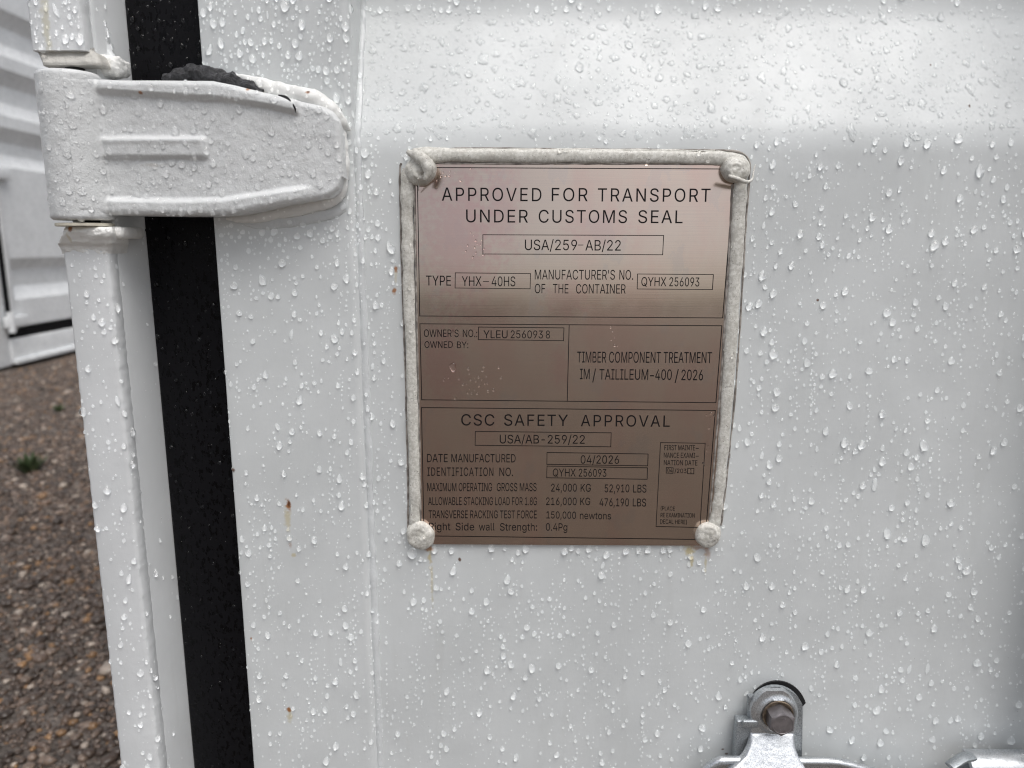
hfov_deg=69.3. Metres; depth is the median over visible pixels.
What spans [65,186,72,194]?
raindrop
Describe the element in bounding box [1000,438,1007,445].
raindrop
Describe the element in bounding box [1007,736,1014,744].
raindrop
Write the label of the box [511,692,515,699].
raindrop
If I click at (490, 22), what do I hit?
raindrop
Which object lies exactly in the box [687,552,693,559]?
raindrop
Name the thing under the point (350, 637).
raindrop
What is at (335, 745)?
raindrop
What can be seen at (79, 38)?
raindrop
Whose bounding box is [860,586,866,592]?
raindrop
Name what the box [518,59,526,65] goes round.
raindrop
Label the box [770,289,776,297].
raindrop
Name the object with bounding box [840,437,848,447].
raindrop
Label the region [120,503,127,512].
raindrop
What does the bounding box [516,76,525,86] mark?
raindrop
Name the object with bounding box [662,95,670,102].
raindrop
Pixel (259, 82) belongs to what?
raindrop
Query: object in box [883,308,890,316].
raindrop
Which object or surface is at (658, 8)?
raindrop
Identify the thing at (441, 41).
raindrop
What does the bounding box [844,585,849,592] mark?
raindrop
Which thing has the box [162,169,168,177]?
raindrop
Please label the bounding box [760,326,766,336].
raindrop
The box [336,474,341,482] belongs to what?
raindrop
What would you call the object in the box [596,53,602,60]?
raindrop
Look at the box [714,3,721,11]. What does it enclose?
raindrop
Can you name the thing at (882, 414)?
raindrop
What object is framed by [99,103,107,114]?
raindrop
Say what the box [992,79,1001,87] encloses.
raindrop
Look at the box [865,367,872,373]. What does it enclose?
raindrop
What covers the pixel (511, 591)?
raindrop
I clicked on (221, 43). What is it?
raindrop
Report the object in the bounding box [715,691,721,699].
raindrop
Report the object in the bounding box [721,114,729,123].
raindrop
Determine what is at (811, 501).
raindrop
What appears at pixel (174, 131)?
raindrop
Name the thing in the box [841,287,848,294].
raindrop
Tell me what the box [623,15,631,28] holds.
raindrop
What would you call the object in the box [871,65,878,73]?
raindrop
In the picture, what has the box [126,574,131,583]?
raindrop
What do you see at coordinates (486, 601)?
raindrop
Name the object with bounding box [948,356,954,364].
raindrop
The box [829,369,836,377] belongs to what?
raindrop
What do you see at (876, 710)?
raindrop
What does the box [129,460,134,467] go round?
raindrop
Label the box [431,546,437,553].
raindrop
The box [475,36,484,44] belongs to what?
raindrop
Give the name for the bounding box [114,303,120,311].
raindrop
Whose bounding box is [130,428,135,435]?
raindrop
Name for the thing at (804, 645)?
raindrop
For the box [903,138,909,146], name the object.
raindrop
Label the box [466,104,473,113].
raindrop
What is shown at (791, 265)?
raindrop
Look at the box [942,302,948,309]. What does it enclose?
raindrop
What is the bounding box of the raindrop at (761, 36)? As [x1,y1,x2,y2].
[758,33,765,41]
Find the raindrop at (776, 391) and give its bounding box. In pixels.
[773,387,780,395]
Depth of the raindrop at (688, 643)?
0.60 m
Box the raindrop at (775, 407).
[771,403,778,410]
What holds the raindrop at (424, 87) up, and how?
attached to the shipping container at (217, 730)
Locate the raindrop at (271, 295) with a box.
[268,292,274,299]
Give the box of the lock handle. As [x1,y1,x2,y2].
[702,680,874,767]
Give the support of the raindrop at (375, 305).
attached to the shipping container at (217, 730)
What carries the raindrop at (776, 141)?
attached to the shipping container at (217, 730)
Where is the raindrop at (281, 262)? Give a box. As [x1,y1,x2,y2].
[278,259,285,266]
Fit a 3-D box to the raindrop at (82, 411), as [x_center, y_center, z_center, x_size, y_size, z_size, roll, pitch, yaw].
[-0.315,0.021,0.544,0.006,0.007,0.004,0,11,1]
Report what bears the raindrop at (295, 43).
attached to the shipping container at (217, 730)
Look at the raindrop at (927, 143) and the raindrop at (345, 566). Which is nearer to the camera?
the raindrop at (927, 143)
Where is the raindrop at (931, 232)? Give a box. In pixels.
[928,229,934,236]
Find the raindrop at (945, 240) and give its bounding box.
[942,235,948,245]
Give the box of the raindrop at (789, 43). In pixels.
[786,40,794,47]
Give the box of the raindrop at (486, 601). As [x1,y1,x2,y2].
[484,598,489,605]
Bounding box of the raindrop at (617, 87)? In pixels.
[613,84,620,91]
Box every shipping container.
[0,0,74,367]
[27,0,1023,767]
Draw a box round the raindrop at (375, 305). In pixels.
[372,301,378,308]
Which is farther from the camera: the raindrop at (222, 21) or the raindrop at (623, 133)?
the raindrop at (623, 133)
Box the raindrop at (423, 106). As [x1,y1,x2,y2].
[419,102,427,111]
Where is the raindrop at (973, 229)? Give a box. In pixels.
[970,225,977,233]
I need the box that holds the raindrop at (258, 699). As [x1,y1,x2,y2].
[256,695,261,702]
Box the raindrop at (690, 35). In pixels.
[686,31,692,39]
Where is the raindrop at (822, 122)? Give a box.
[818,119,826,127]
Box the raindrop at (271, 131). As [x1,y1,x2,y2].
[267,126,274,135]
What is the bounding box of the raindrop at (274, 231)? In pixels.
[271,227,277,235]
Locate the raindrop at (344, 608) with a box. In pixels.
[341,605,347,611]
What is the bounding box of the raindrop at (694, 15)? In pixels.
[691,13,698,18]
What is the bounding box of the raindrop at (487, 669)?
[484,666,490,673]
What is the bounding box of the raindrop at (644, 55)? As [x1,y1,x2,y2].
[640,52,647,60]
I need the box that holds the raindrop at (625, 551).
[623,548,628,554]
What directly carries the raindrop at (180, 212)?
attached to the shipping container at (217, 730)
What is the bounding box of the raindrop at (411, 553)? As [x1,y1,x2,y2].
[407,548,416,558]
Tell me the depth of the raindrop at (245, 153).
0.51 m
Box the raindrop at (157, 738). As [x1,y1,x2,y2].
[154,734,160,741]
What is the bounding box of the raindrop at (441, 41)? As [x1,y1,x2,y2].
[438,36,444,46]
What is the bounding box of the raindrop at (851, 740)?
[849,736,854,744]
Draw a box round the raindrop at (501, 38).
[497,36,505,40]
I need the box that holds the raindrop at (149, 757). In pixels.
[146,753,152,760]
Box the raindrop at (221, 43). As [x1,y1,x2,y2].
[217,37,224,48]
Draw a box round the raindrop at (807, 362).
[804,358,810,366]
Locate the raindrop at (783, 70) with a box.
[779,66,786,75]
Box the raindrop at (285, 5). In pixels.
[280,0,289,10]
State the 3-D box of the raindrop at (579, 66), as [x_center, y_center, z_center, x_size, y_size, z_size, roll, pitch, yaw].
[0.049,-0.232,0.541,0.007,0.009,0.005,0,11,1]
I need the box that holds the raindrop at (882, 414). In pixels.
[879,410,885,417]
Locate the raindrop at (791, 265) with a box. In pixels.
[788,261,794,269]
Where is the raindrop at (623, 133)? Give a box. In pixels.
[618,129,626,136]
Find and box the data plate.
[399,147,755,549]
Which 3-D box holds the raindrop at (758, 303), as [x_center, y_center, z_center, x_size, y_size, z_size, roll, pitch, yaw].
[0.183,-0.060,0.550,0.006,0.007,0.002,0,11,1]
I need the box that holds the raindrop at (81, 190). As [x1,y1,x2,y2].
[77,186,86,194]
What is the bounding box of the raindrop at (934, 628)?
[931,624,937,631]
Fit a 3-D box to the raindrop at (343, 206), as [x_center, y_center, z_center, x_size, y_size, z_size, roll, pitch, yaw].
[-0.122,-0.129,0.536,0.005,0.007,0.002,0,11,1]
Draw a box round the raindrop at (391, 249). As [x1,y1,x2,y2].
[387,241,395,253]
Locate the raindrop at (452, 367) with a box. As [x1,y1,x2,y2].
[449,363,455,371]
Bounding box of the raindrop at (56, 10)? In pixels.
[52,3,59,17]
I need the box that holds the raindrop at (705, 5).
[702,1,708,9]
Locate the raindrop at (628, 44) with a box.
[625,40,632,48]
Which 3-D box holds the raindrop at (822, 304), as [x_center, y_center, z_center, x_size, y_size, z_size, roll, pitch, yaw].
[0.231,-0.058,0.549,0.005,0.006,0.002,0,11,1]
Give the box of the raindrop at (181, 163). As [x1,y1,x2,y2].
[178,160,185,167]
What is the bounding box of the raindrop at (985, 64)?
[980,59,990,69]
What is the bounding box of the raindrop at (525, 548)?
[522,545,528,552]
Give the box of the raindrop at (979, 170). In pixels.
[975,164,984,177]
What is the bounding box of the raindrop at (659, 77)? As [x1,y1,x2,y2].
[655,73,663,81]
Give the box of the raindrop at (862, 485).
[859,482,865,488]
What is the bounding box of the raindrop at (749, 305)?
[745,302,752,309]
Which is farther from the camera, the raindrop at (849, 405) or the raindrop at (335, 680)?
the raindrop at (335, 680)
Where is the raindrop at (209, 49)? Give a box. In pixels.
[205,44,212,54]
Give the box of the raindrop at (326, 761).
[323,757,328,765]
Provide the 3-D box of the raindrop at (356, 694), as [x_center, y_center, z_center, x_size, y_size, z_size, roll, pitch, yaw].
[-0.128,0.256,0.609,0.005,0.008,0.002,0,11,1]
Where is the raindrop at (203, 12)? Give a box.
[200,8,206,16]
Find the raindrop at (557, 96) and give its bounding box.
[553,92,560,102]
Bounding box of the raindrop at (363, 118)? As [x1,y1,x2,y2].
[361,115,366,121]
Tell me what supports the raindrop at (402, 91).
attached to the shipping container at (217, 730)
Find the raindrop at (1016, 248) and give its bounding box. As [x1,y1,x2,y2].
[1013,245,1020,252]
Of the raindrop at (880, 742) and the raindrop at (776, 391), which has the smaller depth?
the raindrop at (776, 391)
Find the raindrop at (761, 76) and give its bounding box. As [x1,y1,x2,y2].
[757,71,765,83]
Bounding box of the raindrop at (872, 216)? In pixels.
[869,212,875,220]
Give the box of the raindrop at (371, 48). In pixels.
[367,42,377,54]
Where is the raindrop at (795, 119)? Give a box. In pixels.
[792,114,798,123]
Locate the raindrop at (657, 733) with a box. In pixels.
[654,729,659,736]
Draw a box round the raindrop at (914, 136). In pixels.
[908,131,921,140]
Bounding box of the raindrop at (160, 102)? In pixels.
[156,98,163,107]
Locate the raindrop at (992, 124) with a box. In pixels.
[989,120,996,129]
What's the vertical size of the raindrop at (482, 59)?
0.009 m
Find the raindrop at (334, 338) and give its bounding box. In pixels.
[331,334,337,342]
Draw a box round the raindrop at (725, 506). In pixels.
[723,502,727,509]
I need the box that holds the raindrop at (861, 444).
[858,440,865,448]
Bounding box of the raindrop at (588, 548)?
[586,545,591,552]
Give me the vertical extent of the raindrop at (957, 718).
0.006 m
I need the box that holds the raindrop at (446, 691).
[444,687,449,695]
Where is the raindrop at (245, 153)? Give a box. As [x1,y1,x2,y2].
[242,148,249,158]
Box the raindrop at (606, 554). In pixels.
[603,551,609,558]
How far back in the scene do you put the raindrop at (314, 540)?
0.58 m
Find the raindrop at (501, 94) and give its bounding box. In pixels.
[495,91,505,97]
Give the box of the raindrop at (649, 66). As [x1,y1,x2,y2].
[647,63,652,71]
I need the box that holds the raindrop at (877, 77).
[874,73,881,82]
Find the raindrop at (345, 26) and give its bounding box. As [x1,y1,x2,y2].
[341,22,349,30]
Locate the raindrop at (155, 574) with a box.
[153,568,157,576]
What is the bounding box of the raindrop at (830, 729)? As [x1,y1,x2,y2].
[826,726,833,732]
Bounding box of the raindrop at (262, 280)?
[259,274,266,284]
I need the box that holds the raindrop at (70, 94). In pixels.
[65,90,74,98]
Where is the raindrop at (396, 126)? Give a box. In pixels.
[391,122,400,132]
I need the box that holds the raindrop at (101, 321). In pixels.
[98,318,105,325]
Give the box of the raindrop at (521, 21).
[517,18,524,24]
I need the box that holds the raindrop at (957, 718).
[954,715,960,721]
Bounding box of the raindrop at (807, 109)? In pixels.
[803,104,810,113]
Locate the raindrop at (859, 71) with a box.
[854,67,862,74]
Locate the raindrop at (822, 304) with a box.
[820,301,825,308]
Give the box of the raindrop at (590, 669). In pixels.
[588,666,593,672]
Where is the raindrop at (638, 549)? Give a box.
[636,546,640,554]
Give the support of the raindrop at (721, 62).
attached to the shipping container at (217, 730)
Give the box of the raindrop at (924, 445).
[920,440,928,450]
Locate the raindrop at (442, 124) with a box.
[438,120,446,128]
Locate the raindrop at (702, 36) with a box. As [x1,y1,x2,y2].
[698,32,706,40]
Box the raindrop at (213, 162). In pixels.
[209,158,216,167]
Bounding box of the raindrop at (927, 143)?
[923,138,931,148]
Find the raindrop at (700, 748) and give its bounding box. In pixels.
[698,745,703,751]
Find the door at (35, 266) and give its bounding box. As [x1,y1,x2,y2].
[0,0,72,329]
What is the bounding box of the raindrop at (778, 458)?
[776,454,781,461]
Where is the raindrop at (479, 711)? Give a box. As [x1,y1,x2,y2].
[476,708,482,716]
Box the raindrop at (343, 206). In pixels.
[340,202,345,209]
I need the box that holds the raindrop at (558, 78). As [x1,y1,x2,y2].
[555,74,560,83]
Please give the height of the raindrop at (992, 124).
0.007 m
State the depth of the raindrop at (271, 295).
0.55 m
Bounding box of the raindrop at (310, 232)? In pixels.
[307,229,313,237]
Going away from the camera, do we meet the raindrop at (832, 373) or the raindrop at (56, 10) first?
the raindrop at (56, 10)
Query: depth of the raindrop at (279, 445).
0.57 m
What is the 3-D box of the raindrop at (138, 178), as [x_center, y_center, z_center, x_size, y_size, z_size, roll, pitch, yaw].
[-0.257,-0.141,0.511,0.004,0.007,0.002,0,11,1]
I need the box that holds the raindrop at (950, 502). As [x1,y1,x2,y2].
[947,499,954,506]
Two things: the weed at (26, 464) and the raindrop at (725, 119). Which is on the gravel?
the weed at (26, 464)
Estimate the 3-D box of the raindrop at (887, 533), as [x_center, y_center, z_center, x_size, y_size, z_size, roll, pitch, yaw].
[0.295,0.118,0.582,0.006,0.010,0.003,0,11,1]
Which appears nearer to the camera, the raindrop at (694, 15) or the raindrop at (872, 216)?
the raindrop at (872, 216)
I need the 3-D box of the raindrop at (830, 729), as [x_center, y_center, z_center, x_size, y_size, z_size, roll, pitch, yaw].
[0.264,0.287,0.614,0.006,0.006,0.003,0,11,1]
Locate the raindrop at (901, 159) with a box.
[898,155,904,165]
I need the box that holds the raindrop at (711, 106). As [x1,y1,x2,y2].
[707,101,715,112]
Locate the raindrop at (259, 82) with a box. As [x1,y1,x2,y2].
[256,78,262,86]
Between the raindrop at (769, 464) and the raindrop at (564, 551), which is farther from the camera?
the raindrop at (564, 551)
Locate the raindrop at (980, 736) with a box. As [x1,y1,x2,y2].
[977,732,984,739]
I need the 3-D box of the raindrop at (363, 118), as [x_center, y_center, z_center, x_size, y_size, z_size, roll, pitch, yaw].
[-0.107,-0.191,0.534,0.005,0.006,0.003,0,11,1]
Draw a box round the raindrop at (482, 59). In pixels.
[478,54,488,64]
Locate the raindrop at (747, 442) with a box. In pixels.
[744,438,750,445]
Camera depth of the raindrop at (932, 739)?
0.61 m
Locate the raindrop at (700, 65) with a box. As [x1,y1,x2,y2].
[696,62,705,68]
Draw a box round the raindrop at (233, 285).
[230,282,237,288]
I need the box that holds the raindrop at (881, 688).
[879,684,883,692]
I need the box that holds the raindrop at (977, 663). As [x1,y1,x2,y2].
[973,659,981,666]
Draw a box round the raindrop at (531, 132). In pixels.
[527,128,535,137]
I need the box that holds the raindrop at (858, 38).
[856,34,861,42]
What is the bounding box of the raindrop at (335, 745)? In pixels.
[333,741,338,750]
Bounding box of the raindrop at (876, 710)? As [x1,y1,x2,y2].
[873,706,879,714]
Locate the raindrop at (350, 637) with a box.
[347,633,353,640]
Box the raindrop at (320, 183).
[316,179,323,188]
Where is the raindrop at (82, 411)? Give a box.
[79,407,85,416]
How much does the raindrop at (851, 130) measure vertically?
0.014 m
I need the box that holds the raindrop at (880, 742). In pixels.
[877,739,883,746]
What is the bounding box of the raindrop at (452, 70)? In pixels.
[449,66,456,74]
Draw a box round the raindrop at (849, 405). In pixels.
[847,401,852,408]
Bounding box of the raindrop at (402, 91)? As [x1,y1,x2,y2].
[398,89,406,94]
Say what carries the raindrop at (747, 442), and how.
attached to the shipping container at (217, 730)
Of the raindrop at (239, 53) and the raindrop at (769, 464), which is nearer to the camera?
the raindrop at (239, 53)
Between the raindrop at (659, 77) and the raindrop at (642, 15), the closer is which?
the raindrop at (659, 77)
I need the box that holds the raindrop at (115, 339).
[112,336,118,343]
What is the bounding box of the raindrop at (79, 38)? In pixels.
[75,33,84,44]
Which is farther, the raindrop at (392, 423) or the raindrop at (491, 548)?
the raindrop at (491, 548)
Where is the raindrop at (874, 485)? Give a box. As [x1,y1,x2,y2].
[872,478,876,490]
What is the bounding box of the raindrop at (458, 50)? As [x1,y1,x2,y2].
[455,46,463,53]
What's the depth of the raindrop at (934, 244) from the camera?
0.54 m
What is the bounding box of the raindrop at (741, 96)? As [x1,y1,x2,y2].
[736,92,747,100]
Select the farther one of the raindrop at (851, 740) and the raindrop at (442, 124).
the raindrop at (851, 740)
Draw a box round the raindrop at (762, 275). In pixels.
[758,270,766,280]
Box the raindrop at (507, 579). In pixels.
[504,574,510,583]
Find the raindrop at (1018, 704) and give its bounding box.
[1016,701,1021,707]
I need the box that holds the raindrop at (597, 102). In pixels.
[593,98,603,105]
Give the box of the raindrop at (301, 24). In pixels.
[298,19,305,29]
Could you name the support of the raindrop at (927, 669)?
attached to the shipping container at (217, 730)
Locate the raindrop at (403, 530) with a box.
[401,527,406,534]
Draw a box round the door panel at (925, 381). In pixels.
[360,0,1023,767]
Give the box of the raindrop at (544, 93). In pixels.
[540,90,547,96]
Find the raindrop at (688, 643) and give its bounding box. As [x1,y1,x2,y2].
[685,639,691,647]
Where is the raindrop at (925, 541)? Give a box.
[921,534,929,546]
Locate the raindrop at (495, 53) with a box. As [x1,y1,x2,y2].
[491,49,500,57]
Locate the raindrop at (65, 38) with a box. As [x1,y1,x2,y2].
[61,34,69,43]
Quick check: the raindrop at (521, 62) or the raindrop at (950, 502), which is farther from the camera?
the raindrop at (950, 502)
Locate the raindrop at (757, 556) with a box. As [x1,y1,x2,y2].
[754,553,760,560]
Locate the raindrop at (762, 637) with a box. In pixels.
[759,633,765,641]
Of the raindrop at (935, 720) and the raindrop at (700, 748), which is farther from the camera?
the raindrop at (700, 748)
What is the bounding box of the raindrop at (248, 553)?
[245,549,251,556]
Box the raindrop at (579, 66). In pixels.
[575,61,583,72]
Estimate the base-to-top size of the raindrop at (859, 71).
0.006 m
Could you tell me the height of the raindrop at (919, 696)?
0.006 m
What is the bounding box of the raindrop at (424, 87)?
[419,82,429,92]
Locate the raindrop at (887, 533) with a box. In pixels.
[883,528,890,539]
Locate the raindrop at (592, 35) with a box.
[587,32,595,39]
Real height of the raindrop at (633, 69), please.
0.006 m
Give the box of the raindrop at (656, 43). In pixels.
[652,39,660,47]
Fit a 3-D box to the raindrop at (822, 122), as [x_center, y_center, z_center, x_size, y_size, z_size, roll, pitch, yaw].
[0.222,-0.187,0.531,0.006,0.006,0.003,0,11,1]
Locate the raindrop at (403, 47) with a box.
[399,43,407,51]
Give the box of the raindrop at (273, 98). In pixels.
[269,95,277,102]
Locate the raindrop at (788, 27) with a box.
[785,23,791,32]
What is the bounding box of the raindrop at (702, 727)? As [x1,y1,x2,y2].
[699,724,705,731]
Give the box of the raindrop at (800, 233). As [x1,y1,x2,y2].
[797,229,803,237]
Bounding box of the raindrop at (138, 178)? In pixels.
[136,174,141,184]
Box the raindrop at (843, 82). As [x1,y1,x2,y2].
[839,77,847,86]
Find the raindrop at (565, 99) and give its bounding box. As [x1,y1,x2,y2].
[563,97,570,104]
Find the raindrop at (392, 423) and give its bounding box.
[390,419,395,427]
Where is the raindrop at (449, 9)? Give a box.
[446,5,451,12]
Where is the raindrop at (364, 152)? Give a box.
[361,148,368,157]
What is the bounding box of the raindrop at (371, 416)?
[369,412,374,419]
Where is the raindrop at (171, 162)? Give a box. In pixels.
[168,158,175,166]
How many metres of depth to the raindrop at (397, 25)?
0.55 m
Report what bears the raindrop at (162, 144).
attached to the shipping container at (217, 730)
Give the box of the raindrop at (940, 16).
[937,12,944,21]
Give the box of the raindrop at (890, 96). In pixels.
[886,94,895,99]
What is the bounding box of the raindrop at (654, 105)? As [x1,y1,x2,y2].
[651,102,657,108]
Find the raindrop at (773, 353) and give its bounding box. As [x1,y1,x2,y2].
[769,349,777,357]
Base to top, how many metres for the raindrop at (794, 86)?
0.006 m
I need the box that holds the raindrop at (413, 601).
[410,597,416,605]
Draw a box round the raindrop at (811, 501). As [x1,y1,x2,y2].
[808,497,814,504]
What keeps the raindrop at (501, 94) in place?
attached to the shipping container at (217, 730)
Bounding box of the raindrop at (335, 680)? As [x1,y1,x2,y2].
[332,677,338,684]
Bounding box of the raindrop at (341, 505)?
[338,500,344,509]
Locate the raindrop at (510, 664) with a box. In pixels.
[508,660,513,667]
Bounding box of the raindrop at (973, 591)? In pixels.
[970,588,977,594]
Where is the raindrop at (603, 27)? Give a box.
[596,23,607,30]
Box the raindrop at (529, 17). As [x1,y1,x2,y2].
[526,12,533,22]
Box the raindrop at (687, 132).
[683,126,691,136]
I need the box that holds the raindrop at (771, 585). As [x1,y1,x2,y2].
[769,582,774,589]
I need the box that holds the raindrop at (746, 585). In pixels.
[743,581,749,589]
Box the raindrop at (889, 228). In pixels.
[885,224,892,232]
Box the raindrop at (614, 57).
[609,53,619,60]
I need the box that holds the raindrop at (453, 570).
[450,566,456,574]
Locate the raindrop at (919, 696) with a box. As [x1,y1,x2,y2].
[916,693,921,700]
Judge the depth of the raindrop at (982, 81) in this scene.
0.54 m
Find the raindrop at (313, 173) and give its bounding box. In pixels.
[310,169,315,178]
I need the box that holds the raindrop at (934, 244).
[930,240,938,249]
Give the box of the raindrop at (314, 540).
[311,536,316,543]
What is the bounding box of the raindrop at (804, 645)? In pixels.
[801,642,808,649]
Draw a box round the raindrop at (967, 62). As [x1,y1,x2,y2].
[962,56,971,67]
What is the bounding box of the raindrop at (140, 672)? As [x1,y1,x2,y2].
[137,669,143,676]
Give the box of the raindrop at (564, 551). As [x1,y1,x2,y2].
[561,548,567,554]
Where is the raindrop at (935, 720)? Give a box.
[932,717,938,724]
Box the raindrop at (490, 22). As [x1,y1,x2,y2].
[486,19,496,25]
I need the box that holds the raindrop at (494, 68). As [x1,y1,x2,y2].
[491,65,498,72]
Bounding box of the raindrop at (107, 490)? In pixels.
[103,486,111,493]
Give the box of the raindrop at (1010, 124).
[1006,119,1014,127]
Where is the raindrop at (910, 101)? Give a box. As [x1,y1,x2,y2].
[907,98,914,105]
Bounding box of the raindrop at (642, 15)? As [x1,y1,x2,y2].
[639,11,645,20]
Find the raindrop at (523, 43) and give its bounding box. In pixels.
[520,40,527,46]
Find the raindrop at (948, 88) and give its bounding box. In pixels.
[946,84,951,92]
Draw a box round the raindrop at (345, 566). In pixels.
[343,563,348,569]
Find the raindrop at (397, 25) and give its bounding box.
[395,22,400,28]
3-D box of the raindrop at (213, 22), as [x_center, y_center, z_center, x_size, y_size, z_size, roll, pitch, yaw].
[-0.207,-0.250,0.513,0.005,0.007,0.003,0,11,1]
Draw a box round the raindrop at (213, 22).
[210,18,216,27]
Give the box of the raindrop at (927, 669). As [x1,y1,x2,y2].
[925,663,929,673]
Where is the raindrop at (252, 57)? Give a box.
[249,54,256,62]
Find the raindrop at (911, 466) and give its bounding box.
[908,462,914,469]
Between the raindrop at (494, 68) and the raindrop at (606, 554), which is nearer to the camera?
the raindrop at (494, 68)
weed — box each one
[11,451,48,473]
[52,404,64,411]
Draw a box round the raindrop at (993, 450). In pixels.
[990,446,996,454]
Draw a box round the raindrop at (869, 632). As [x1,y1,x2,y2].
[866,629,872,636]
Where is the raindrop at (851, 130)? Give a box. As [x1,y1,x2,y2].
[846,122,856,140]
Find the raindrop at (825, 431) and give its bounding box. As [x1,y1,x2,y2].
[823,426,828,435]
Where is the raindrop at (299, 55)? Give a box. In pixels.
[295,51,302,59]
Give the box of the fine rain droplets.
[28,0,1023,767]
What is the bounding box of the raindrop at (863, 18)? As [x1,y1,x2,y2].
[859,14,867,23]
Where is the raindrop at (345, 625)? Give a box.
[343,622,348,628]
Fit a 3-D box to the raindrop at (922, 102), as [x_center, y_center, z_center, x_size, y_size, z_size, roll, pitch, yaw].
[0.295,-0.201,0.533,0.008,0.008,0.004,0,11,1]
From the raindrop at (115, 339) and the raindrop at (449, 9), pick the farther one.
the raindrop at (449, 9)
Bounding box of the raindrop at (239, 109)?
[235,104,243,113]
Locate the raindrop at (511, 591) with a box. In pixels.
[508,588,513,594]
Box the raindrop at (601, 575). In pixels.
[598,571,604,578]
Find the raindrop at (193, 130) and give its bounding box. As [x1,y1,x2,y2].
[190,125,196,134]
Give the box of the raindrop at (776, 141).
[774,136,779,145]
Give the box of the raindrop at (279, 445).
[276,441,282,449]
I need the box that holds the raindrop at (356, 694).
[353,691,358,698]
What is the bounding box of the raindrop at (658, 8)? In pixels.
[655,3,661,13]
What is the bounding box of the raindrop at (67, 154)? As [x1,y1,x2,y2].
[63,147,71,158]
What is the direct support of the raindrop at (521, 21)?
attached to the shipping container at (217, 730)
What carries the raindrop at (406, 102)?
attached to the shipping container at (217, 730)
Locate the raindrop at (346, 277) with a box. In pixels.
[343,273,349,282]
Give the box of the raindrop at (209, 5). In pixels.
[206,1,213,9]
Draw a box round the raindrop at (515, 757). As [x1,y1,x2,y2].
[513,753,518,761]
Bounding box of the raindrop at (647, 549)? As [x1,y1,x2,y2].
[645,546,650,552]
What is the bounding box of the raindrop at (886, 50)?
[883,46,889,53]
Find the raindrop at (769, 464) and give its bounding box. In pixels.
[766,460,772,468]
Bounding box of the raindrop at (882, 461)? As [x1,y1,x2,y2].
[879,456,885,465]
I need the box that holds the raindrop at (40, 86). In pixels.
[37,80,42,92]
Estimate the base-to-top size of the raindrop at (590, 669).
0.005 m
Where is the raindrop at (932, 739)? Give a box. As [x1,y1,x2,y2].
[929,736,935,742]
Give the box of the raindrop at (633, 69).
[630,66,636,73]
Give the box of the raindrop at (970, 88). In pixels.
[965,83,975,96]
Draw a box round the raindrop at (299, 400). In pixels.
[296,395,302,404]
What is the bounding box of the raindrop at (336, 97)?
[333,92,339,102]
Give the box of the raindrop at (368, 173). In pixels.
[365,169,370,177]
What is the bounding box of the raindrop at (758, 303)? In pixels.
[755,299,761,307]
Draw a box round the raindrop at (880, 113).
[876,109,886,116]
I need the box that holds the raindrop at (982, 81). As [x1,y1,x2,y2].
[978,77,987,84]
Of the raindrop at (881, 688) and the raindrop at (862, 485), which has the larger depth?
the raindrop at (881, 688)
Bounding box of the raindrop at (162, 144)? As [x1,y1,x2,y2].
[159,139,164,149]
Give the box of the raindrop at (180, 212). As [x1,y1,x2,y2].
[177,207,184,216]
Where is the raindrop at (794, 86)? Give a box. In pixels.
[790,83,798,89]
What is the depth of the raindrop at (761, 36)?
0.55 m
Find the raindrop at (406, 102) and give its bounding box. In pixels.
[403,99,410,105]
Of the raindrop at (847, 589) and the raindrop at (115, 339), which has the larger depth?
the raindrop at (847, 589)
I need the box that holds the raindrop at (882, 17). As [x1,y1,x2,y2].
[878,11,886,24]
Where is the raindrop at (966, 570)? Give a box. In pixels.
[962,566,970,574]
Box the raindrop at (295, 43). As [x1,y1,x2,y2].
[291,39,298,47]
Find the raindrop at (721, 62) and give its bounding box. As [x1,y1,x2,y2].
[717,59,724,66]
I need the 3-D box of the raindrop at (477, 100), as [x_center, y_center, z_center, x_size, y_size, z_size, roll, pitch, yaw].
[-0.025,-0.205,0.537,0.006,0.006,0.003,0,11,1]
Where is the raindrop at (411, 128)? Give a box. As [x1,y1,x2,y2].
[406,122,416,133]
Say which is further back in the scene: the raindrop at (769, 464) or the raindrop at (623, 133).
the raindrop at (769, 464)
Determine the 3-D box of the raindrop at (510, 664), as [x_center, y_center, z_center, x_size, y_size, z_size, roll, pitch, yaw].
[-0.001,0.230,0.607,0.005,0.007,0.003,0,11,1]
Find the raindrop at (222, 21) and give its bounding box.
[219,17,225,26]
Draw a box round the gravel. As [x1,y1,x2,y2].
[0,354,120,767]
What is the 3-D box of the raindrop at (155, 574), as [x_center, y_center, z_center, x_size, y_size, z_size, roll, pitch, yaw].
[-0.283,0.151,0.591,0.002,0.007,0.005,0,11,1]
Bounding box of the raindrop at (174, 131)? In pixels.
[171,125,178,136]
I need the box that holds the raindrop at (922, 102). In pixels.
[918,98,927,109]
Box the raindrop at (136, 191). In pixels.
[133,187,140,197]
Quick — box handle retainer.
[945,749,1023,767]
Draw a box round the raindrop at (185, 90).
[182,86,188,95]
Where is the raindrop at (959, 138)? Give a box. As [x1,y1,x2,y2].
[954,133,963,142]
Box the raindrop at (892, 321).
[889,318,895,325]
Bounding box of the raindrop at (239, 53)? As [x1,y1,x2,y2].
[236,48,243,56]
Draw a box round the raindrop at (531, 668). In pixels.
[529,664,534,672]
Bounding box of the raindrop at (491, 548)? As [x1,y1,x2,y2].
[488,545,494,551]
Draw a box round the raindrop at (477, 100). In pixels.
[474,96,480,103]
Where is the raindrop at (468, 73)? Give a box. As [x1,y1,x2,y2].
[465,69,472,77]
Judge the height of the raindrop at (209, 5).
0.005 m
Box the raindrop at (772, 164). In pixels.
[769,159,775,168]

